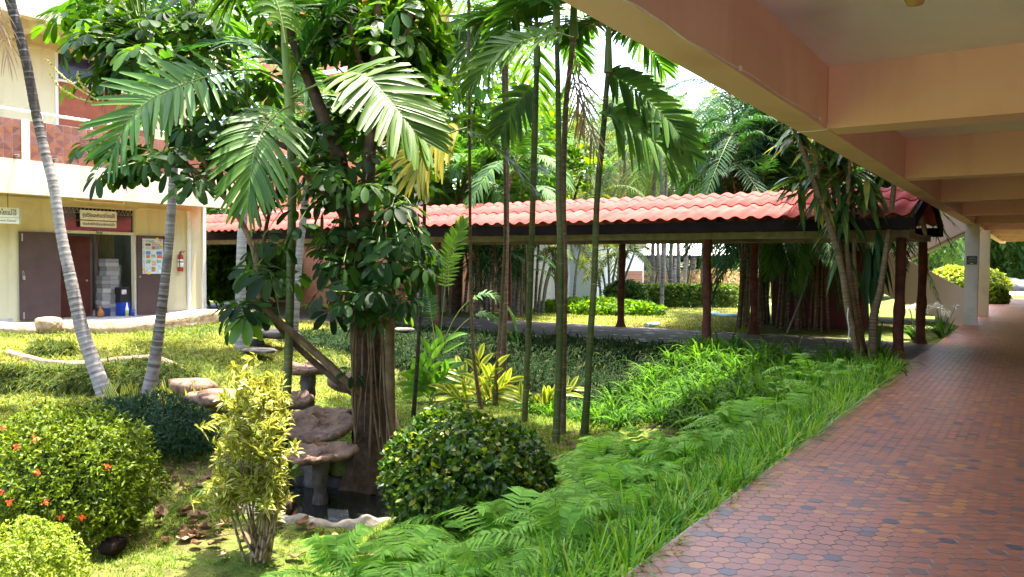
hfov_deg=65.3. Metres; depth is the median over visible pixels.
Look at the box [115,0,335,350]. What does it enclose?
straight palm
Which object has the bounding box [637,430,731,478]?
sword fern
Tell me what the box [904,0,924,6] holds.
ceiling lamp
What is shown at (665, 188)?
hedge palm
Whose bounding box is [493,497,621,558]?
sword fern
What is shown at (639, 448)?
sword fern
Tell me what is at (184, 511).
fallen leaf
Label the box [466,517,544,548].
sword fern
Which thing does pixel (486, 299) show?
areca palm
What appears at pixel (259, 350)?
rock
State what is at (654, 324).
pipe
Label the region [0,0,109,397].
leaning palm
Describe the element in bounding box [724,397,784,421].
sword fern
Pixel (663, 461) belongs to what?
sword fern
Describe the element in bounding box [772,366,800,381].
sword fern
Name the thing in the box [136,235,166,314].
door
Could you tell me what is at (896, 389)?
corridor tiles
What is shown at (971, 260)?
direction sign
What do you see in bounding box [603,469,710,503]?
sword fern
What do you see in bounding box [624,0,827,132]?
cable
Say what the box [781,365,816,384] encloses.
sword fern
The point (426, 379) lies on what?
shell ginger
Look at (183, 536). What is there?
fallen leaf
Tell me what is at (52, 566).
lime shrub
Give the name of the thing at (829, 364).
sword fern
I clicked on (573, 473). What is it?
sword fern
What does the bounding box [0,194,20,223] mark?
hanging sign
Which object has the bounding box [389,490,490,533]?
sword fern
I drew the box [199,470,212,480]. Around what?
fallen leaf
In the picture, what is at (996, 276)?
sunny shrub
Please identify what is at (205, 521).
fallen leaf
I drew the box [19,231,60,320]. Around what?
door
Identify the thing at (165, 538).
fallen leaf
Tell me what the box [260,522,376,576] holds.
sword fern
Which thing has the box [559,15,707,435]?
slender palm
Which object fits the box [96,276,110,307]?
paper stack
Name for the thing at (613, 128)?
royal palm
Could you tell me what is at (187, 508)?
fallen leaf
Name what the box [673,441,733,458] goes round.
sword fern
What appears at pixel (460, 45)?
tall palm
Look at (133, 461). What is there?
ixora bush
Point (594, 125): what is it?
royal palm
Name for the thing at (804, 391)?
sword fern
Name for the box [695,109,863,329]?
bamboo palm
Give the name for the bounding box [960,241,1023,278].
tree
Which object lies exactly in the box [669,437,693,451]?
sword fern
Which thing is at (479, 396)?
slender palm
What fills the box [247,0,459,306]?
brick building
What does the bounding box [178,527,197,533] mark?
fallen leaf
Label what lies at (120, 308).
plastic crate
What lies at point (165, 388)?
snake plant
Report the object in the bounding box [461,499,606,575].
sword fern
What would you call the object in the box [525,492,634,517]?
sword fern
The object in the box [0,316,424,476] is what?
mound grass
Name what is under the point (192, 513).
fallen leaf
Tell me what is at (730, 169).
bamboo palm
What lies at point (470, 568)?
sword fern
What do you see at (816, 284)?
bamboo palm
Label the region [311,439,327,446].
fallen leaf
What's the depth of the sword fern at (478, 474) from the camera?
6.65 m
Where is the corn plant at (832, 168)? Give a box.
[764,122,900,361]
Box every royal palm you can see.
[546,93,637,195]
[570,80,649,280]
[596,54,689,282]
[601,103,710,304]
[625,73,717,282]
[657,93,725,282]
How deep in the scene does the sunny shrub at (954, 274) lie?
39.42 m
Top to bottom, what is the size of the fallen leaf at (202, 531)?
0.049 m
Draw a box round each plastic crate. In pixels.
[96,308,109,316]
[116,302,130,315]
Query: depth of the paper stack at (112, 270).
21.25 m
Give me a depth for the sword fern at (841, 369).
10.85 m
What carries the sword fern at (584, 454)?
on the ground at (232, 566)
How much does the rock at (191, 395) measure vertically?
0.208 m
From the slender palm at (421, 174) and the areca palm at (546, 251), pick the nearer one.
the slender palm at (421, 174)
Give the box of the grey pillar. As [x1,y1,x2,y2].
[414,161,445,311]
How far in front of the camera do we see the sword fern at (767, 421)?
8.05 m
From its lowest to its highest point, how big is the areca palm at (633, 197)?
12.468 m
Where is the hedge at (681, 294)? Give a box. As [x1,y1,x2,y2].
[606,282,738,307]
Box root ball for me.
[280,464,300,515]
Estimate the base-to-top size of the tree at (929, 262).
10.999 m
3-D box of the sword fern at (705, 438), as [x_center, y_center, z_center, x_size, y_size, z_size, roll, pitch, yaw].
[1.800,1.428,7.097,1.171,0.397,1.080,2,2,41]
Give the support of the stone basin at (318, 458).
in the water
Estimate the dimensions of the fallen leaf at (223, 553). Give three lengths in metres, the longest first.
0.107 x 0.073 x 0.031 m
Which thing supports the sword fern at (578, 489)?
on the ground at (232, 566)
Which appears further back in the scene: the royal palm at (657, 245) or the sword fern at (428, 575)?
the royal palm at (657, 245)
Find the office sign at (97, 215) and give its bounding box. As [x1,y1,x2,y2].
[80,210,116,220]
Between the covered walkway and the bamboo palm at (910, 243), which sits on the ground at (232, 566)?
the bamboo palm at (910, 243)
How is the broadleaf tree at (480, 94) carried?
on the ground at (232, 566)
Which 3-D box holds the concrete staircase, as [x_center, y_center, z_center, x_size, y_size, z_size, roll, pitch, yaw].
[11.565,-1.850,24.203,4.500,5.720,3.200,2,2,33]
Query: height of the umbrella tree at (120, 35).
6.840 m
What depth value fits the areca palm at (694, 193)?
65.90 m
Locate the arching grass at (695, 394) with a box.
[495,330,924,437]
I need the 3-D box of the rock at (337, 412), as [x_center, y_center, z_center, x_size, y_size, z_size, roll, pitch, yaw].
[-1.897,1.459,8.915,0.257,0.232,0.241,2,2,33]
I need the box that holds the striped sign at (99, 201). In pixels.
[74,198,123,203]
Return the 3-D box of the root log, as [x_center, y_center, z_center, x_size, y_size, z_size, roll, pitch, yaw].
[-6.963,1.250,13.864,4.130,0.294,1.395,1,2,13]
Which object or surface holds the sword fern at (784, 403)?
on the ground at (232, 566)
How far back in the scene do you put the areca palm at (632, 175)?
56.14 m
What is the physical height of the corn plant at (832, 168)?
4.320 m
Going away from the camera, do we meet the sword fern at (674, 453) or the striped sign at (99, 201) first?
the sword fern at (674, 453)
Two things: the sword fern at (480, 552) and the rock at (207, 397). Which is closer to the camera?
the sword fern at (480, 552)
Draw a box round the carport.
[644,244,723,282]
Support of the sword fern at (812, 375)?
on the verge grass at (625, 554)
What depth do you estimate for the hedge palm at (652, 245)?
31.44 m
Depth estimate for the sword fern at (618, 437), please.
8.60 m
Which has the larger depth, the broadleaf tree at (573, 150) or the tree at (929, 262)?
the tree at (929, 262)
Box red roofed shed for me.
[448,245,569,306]
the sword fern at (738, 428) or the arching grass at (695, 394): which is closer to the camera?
the sword fern at (738, 428)
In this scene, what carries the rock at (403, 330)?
on the ground at (232, 566)
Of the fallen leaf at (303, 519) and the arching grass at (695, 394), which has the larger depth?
the arching grass at (695, 394)
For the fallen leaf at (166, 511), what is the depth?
7.52 m
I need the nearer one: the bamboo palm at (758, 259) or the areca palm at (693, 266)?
the bamboo palm at (758, 259)
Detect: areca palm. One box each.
[379,155,517,310]
[442,245,536,314]
[460,163,488,304]
[462,245,556,315]
[463,189,576,305]
[488,244,603,312]
[511,156,644,301]
[529,106,644,198]
[537,124,612,268]
[540,121,664,199]
[546,120,669,280]
[552,94,632,197]
[566,143,706,282]
[568,96,668,196]
[576,121,711,259]
[577,244,653,296]
[591,91,727,265]
[605,86,731,283]
[607,129,680,271]
[618,152,699,283]
[670,103,729,279]
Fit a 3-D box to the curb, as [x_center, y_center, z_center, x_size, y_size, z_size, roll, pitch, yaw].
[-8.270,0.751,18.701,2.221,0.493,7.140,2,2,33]
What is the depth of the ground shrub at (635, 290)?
28.82 m
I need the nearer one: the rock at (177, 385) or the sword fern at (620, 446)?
the sword fern at (620, 446)
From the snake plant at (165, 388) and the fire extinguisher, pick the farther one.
the fire extinguisher
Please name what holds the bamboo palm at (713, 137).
on the ground at (232, 566)
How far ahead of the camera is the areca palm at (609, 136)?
51.00 m
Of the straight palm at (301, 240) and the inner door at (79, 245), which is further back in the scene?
the inner door at (79, 245)
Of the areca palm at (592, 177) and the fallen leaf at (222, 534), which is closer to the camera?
the fallen leaf at (222, 534)
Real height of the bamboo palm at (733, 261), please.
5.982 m
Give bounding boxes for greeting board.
[142,238,162,274]
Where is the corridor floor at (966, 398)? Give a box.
[622,299,1023,576]
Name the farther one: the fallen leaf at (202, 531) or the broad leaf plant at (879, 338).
the broad leaf plant at (879, 338)
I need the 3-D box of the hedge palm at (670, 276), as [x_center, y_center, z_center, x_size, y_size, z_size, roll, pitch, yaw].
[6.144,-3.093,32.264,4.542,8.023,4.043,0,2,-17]
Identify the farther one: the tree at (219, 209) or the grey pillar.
the tree at (219, 209)
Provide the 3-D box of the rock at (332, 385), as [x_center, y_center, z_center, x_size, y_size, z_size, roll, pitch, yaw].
[-1.976,1.173,9.778,0.629,0.247,0.457,2,2,33]
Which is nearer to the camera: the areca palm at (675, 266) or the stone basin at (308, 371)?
the stone basin at (308, 371)
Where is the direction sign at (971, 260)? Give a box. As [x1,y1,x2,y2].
[966,256,977,264]
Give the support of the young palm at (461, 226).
on the ground at (232, 566)
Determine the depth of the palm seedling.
6.97 m
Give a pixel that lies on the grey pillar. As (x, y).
(443, 287)
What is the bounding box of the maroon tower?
[772,133,870,329]
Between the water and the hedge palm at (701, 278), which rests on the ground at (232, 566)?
the hedge palm at (701, 278)
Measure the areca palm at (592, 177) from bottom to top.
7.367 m
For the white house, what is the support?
on the ground at (232, 566)
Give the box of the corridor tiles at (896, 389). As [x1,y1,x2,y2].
[626,299,1023,576]
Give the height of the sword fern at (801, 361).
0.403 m
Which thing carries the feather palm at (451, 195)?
on the ground at (232, 566)
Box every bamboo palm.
[655,78,806,325]
[666,105,830,330]
[680,111,814,321]
[683,96,771,293]
[691,175,769,320]
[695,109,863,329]
[745,156,928,302]
[769,145,894,332]
[795,143,958,326]
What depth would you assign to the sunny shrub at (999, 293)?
33.48 m
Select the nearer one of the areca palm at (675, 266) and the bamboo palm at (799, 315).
the bamboo palm at (799, 315)
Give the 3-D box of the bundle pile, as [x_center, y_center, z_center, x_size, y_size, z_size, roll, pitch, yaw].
[-10.780,0.034,21.682,0.324,1.356,0.226,2,2,33]
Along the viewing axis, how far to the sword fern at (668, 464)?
6.27 m
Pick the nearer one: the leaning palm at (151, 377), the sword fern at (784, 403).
the sword fern at (784, 403)
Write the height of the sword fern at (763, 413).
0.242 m
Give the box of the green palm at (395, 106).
[76,0,453,470]
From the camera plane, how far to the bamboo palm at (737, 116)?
20.76 m
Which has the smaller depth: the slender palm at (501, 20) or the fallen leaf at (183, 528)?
the fallen leaf at (183, 528)
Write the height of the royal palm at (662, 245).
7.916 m
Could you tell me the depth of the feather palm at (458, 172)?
23.11 m
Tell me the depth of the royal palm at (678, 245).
31.31 m
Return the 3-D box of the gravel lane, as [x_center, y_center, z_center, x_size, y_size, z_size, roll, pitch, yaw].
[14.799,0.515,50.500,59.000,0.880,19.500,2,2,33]
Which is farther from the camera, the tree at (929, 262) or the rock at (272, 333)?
the tree at (929, 262)
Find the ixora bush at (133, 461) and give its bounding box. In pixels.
[0,398,172,553]
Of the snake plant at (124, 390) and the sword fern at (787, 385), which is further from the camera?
the snake plant at (124, 390)
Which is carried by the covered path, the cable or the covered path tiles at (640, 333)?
the covered path tiles at (640, 333)
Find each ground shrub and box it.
[539,295,668,315]
[601,279,650,301]
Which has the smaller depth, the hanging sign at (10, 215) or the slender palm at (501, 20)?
the slender palm at (501, 20)
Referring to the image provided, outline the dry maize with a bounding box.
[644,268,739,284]
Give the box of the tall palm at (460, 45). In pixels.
[416,0,595,383]
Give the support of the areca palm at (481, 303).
on the ground at (232, 566)
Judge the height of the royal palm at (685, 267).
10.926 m
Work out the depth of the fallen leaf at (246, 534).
6.84 m
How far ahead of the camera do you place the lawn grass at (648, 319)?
23.01 m
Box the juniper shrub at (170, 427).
[70,387,225,460]
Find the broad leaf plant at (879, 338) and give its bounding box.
[866,322,888,351]
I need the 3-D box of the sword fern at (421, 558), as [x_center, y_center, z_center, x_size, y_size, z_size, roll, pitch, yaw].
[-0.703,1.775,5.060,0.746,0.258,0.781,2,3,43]
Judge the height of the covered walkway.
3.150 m
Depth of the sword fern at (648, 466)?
6.60 m
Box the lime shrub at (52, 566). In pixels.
[0,514,91,576]
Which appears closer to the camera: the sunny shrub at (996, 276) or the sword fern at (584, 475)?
the sword fern at (584, 475)
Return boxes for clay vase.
[97,306,103,316]
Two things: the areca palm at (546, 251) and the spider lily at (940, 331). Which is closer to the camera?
the spider lily at (940, 331)
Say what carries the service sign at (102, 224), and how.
attached to the classroom building at (32, 286)
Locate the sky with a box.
[157,0,743,263]
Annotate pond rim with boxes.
[237,474,394,529]
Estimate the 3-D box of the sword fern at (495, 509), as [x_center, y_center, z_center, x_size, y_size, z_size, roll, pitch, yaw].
[-0.022,1.614,5.554,1.203,0.408,1.110,0,2,-21]
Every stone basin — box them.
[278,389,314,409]
[282,361,324,409]
[283,440,358,504]
[285,405,352,487]
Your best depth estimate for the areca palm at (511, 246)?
29.97 m
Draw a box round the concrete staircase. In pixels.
[872,212,964,325]
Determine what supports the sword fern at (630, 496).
on the ground at (232, 566)
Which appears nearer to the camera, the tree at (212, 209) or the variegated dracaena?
the variegated dracaena
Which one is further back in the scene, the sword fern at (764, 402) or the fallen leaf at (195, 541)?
the sword fern at (764, 402)
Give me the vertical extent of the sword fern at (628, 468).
0.367 m
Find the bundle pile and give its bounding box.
[118,265,121,286]
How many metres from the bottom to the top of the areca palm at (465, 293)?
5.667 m
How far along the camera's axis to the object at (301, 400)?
9.46 m
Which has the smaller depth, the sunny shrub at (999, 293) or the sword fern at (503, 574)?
the sword fern at (503, 574)
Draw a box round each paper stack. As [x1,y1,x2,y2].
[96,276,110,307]
[98,259,119,315]
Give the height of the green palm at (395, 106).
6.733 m
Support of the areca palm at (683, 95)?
on the ground at (232, 566)
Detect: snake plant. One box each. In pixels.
[100,377,151,398]
[153,377,203,402]
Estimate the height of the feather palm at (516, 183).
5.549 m
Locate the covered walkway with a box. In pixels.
[206,187,943,358]
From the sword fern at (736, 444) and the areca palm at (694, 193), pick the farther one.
the areca palm at (694, 193)
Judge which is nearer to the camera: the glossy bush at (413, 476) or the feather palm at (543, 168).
the glossy bush at (413, 476)
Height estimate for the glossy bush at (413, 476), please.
1.350 m
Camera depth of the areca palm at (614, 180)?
32.93 m
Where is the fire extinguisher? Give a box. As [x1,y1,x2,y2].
[177,251,184,270]
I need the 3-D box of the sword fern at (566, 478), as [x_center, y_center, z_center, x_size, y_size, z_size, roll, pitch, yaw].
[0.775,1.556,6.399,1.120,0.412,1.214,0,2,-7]
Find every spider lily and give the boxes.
[904,302,936,339]
[925,301,961,337]
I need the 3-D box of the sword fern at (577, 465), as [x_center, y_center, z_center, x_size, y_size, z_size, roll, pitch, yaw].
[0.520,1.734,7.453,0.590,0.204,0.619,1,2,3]
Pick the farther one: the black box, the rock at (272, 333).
the black box
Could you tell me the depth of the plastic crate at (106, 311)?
21.07 m
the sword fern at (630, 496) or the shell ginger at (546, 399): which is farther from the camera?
the shell ginger at (546, 399)
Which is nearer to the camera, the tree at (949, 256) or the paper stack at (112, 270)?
the paper stack at (112, 270)
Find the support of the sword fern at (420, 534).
on the ground at (232, 566)
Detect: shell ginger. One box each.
[395,324,466,401]
[428,343,536,405]
[500,376,591,417]
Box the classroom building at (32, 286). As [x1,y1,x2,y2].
[0,0,247,321]
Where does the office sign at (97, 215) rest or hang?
attached to the classroom building at (32, 286)
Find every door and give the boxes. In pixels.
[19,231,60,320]
[58,81,104,129]
[60,236,89,317]
[104,91,143,136]
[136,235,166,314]
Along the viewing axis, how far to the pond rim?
7.22 m
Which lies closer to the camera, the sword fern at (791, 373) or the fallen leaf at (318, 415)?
the fallen leaf at (318, 415)
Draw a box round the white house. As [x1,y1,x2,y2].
[570,244,646,297]
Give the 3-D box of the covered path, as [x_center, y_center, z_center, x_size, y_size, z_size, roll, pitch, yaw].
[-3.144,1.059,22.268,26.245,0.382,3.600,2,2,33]
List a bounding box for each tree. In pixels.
[30,0,464,493]
[206,148,258,214]
[207,146,228,214]
[354,30,578,313]
[536,143,611,288]
[645,255,712,280]
[681,255,739,275]
[911,236,964,271]
[915,250,944,268]
[929,238,1023,269]
[957,242,1023,278]
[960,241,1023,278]
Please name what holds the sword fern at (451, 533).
on the ground at (232, 566)
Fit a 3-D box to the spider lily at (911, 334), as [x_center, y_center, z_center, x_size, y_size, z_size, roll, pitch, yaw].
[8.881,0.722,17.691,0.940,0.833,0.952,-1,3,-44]
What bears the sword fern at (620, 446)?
on the ground at (232, 566)
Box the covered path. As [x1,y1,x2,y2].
[209,304,934,363]
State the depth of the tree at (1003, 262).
62.64 m
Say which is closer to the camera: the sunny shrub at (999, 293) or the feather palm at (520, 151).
the feather palm at (520, 151)
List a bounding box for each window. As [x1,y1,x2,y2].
[58,54,142,92]
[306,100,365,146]
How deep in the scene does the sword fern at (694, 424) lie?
9.19 m
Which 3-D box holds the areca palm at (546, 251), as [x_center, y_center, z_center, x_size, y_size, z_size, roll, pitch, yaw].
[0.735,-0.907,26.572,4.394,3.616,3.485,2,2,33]
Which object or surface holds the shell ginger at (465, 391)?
on the ground at (232, 566)
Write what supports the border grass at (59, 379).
on the ground at (232, 566)
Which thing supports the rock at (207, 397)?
on the ground at (232, 566)
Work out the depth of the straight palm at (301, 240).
15.57 m
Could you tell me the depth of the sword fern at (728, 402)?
9.37 m
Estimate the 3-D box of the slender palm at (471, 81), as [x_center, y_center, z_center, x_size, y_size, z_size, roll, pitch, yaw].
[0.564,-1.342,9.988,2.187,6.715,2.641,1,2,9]
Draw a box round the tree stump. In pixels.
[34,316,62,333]
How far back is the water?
7.95 m
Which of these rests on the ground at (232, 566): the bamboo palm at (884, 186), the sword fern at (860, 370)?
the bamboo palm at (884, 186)
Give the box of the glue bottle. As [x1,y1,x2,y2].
[125,302,128,315]
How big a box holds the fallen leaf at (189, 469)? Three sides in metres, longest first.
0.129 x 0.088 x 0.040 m
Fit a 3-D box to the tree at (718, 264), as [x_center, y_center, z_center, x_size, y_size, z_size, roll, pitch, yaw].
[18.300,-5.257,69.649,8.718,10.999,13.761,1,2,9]
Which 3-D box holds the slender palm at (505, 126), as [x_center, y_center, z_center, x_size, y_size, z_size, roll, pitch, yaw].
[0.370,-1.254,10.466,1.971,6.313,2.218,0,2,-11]
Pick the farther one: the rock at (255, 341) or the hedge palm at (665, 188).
the hedge palm at (665, 188)
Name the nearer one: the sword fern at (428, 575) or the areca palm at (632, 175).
the sword fern at (428, 575)
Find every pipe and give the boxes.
[644,321,659,327]
[711,311,736,316]
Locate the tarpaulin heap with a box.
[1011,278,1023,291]
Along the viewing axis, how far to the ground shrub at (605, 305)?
25.44 m
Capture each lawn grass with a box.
[514,306,749,332]
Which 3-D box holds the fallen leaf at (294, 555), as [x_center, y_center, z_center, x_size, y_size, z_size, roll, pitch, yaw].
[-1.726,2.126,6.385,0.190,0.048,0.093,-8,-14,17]
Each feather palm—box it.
[354,89,575,302]
[354,141,513,316]
[375,146,501,315]
[413,104,574,319]
[464,82,620,309]
[472,155,575,317]
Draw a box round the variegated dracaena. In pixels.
[190,352,303,563]
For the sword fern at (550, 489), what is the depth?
6.19 m
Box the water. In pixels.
[261,486,395,521]
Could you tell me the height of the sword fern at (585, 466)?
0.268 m
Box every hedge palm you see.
[595,103,682,282]
[613,114,711,283]
[614,125,707,282]
[645,107,732,285]
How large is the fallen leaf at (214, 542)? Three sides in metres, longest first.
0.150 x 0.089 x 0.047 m
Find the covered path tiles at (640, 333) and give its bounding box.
[206,303,933,359]
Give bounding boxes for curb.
[0,309,257,333]
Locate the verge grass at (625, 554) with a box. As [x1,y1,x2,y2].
[391,350,918,576]
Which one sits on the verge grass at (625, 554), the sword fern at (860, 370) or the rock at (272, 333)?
the sword fern at (860, 370)
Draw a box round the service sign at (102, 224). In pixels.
[80,220,115,227]
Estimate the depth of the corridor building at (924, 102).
5.99 m
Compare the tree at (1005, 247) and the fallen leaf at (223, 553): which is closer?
the fallen leaf at (223, 553)
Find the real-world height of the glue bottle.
0.370 m
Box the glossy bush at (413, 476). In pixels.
[375,399,561,555]
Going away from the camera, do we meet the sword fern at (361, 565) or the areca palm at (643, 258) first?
the sword fern at (361, 565)
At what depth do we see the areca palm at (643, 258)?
29.14 m
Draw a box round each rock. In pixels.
[97,536,127,555]
[168,378,217,394]
[184,391,198,404]
[193,388,234,408]
[240,347,276,353]
[246,338,264,347]
[253,328,300,339]
[327,373,350,392]
[333,409,351,415]
[395,327,414,332]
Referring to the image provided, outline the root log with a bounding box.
[4,349,176,365]
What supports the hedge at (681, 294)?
on the ground at (232, 566)
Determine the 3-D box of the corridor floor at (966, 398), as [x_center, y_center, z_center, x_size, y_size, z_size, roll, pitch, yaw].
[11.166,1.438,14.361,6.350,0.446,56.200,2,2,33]
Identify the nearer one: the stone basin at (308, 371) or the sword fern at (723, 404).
the sword fern at (723, 404)
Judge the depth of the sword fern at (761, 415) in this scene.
8.66 m
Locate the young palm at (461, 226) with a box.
[417,214,519,349]
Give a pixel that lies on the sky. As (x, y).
(620, 56)
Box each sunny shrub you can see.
[932,264,963,287]
[989,268,1014,292]
[989,282,1012,303]
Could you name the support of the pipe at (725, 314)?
on the ground at (232, 566)
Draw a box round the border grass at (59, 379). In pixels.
[0,335,207,397]
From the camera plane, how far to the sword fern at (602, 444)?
8.00 m
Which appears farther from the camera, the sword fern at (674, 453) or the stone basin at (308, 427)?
the stone basin at (308, 427)
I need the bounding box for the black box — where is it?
[115,287,129,301]
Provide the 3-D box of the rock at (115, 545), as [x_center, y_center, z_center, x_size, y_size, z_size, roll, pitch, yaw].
[-3.262,2.099,6.496,0.221,0.128,0.224,1,2,14]
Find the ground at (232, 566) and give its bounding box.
[0,264,1023,576]
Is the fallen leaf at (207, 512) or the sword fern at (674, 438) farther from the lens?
the sword fern at (674, 438)
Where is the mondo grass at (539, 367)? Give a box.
[273,321,740,415]
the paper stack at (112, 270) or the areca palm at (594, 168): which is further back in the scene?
the areca palm at (594, 168)
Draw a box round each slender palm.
[374,52,543,417]
[457,0,606,434]
[459,0,598,421]
[467,0,482,408]
[479,0,563,442]
[492,0,585,405]
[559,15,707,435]
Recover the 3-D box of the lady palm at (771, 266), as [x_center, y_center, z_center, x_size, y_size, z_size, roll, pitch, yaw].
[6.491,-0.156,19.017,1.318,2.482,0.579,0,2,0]
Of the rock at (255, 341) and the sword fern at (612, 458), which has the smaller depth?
the sword fern at (612, 458)
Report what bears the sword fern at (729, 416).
on the ground at (232, 566)
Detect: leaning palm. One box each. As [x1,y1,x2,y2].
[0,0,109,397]
[31,0,307,396]
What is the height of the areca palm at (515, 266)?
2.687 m
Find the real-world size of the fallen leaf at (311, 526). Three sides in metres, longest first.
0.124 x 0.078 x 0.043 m
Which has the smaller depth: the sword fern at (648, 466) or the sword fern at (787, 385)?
the sword fern at (648, 466)
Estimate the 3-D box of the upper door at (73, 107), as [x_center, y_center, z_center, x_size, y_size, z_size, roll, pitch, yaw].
[-10.842,-3.918,20.127,0.050,2.350,1.175,2,2,33]
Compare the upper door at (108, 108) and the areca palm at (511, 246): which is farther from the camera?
the areca palm at (511, 246)
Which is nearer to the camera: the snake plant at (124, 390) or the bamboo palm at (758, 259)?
the snake plant at (124, 390)
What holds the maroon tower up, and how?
on the ground at (232, 566)
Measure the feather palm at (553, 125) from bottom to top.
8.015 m
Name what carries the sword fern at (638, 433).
on the ground at (232, 566)
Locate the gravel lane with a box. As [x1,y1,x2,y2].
[769,291,1023,304]
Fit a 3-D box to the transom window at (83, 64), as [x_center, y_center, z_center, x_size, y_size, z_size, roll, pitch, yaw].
[-10.519,-5.482,20.592,0.080,0.616,2.386,2,2,33]
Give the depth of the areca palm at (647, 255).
61.23 m
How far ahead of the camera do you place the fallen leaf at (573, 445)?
9.45 m
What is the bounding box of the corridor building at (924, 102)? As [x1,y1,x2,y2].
[562,0,1023,325]
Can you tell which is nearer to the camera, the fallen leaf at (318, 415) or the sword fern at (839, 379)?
the fallen leaf at (318, 415)
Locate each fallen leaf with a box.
[154,506,164,516]
[155,502,168,515]
[161,536,170,540]
[163,467,173,472]
[175,504,194,511]
[176,534,192,539]
[177,506,191,513]
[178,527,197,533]
[180,526,189,529]
[184,466,194,471]
[185,514,204,523]
[187,508,200,517]
[188,526,199,535]
[191,539,202,544]
[193,528,211,533]
[194,520,208,527]
[197,509,209,514]
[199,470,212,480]
[207,538,222,544]
[214,518,227,527]
[215,532,228,535]
[217,550,226,556]
[239,531,249,537]
[286,551,305,557]
[295,520,309,526]
[296,515,308,524]
[306,522,314,529]
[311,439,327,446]
[312,412,326,418]
[569,442,576,448]
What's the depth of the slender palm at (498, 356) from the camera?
11.87 m
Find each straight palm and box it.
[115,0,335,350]
[224,45,411,352]
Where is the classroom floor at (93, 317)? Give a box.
[11,308,154,322]
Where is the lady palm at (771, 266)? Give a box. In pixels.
[759,243,815,333]
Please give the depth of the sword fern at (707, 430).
8.17 m
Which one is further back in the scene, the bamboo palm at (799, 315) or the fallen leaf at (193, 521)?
the bamboo palm at (799, 315)
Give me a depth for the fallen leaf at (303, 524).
7.01 m
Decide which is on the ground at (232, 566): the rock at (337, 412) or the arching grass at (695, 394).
the arching grass at (695, 394)
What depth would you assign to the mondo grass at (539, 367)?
15.92 m
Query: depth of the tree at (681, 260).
70.24 m
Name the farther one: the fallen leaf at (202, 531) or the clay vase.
the clay vase
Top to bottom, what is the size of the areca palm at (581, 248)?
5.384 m
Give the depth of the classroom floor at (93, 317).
20.62 m
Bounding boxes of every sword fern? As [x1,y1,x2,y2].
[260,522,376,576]
[303,542,425,576]
[336,539,455,576]
[357,524,462,573]
[359,561,438,576]
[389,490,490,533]
[401,498,499,546]
[409,574,444,576]
[424,538,520,576]
[429,472,505,535]
[431,486,580,573]
[444,542,540,576]
[456,572,517,576]
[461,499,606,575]
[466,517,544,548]
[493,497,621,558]
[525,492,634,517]
[529,484,607,517]
[540,463,673,500]
[542,458,587,480]
[542,458,635,500]
[543,487,587,497]
[551,450,617,471]
[555,470,596,487]
[556,436,633,467]
[565,457,613,476]
[571,431,633,456]
[573,472,599,487]
[584,500,672,538]
[585,452,634,464]
[596,483,682,515]
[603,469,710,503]
[604,426,659,461]
[604,435,676,465]
[606,458,691,486]
[609,443,653,465]
[627,462,680,491]
[635,437,679,454]
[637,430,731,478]
[640,427,738,469]
[646,444,711,483]
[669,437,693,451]
[672,428,715,445]
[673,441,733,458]
[676,400,778,445]
[679,413,723,429]
[690,399,759,425]
[693,401,755,425]
[712,423,767,447]
[723,415,801,434]
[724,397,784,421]
[724,434,762,454]
[742,392,836,429]
[742,407,786,425]
[749,413,785,426]
[762,353,813,373]
[764,376,785,394]
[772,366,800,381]
[772,382,821,392]
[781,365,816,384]
[781,382,827,401]
[785,358,856,378]
[794,366,825,385]
[813,364,879,379]
[816,363,887,382]
[817,374,878,390]
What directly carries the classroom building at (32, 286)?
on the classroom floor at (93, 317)
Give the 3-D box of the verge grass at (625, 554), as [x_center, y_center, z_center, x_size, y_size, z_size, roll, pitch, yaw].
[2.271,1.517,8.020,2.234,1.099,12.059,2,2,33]
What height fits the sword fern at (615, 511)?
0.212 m

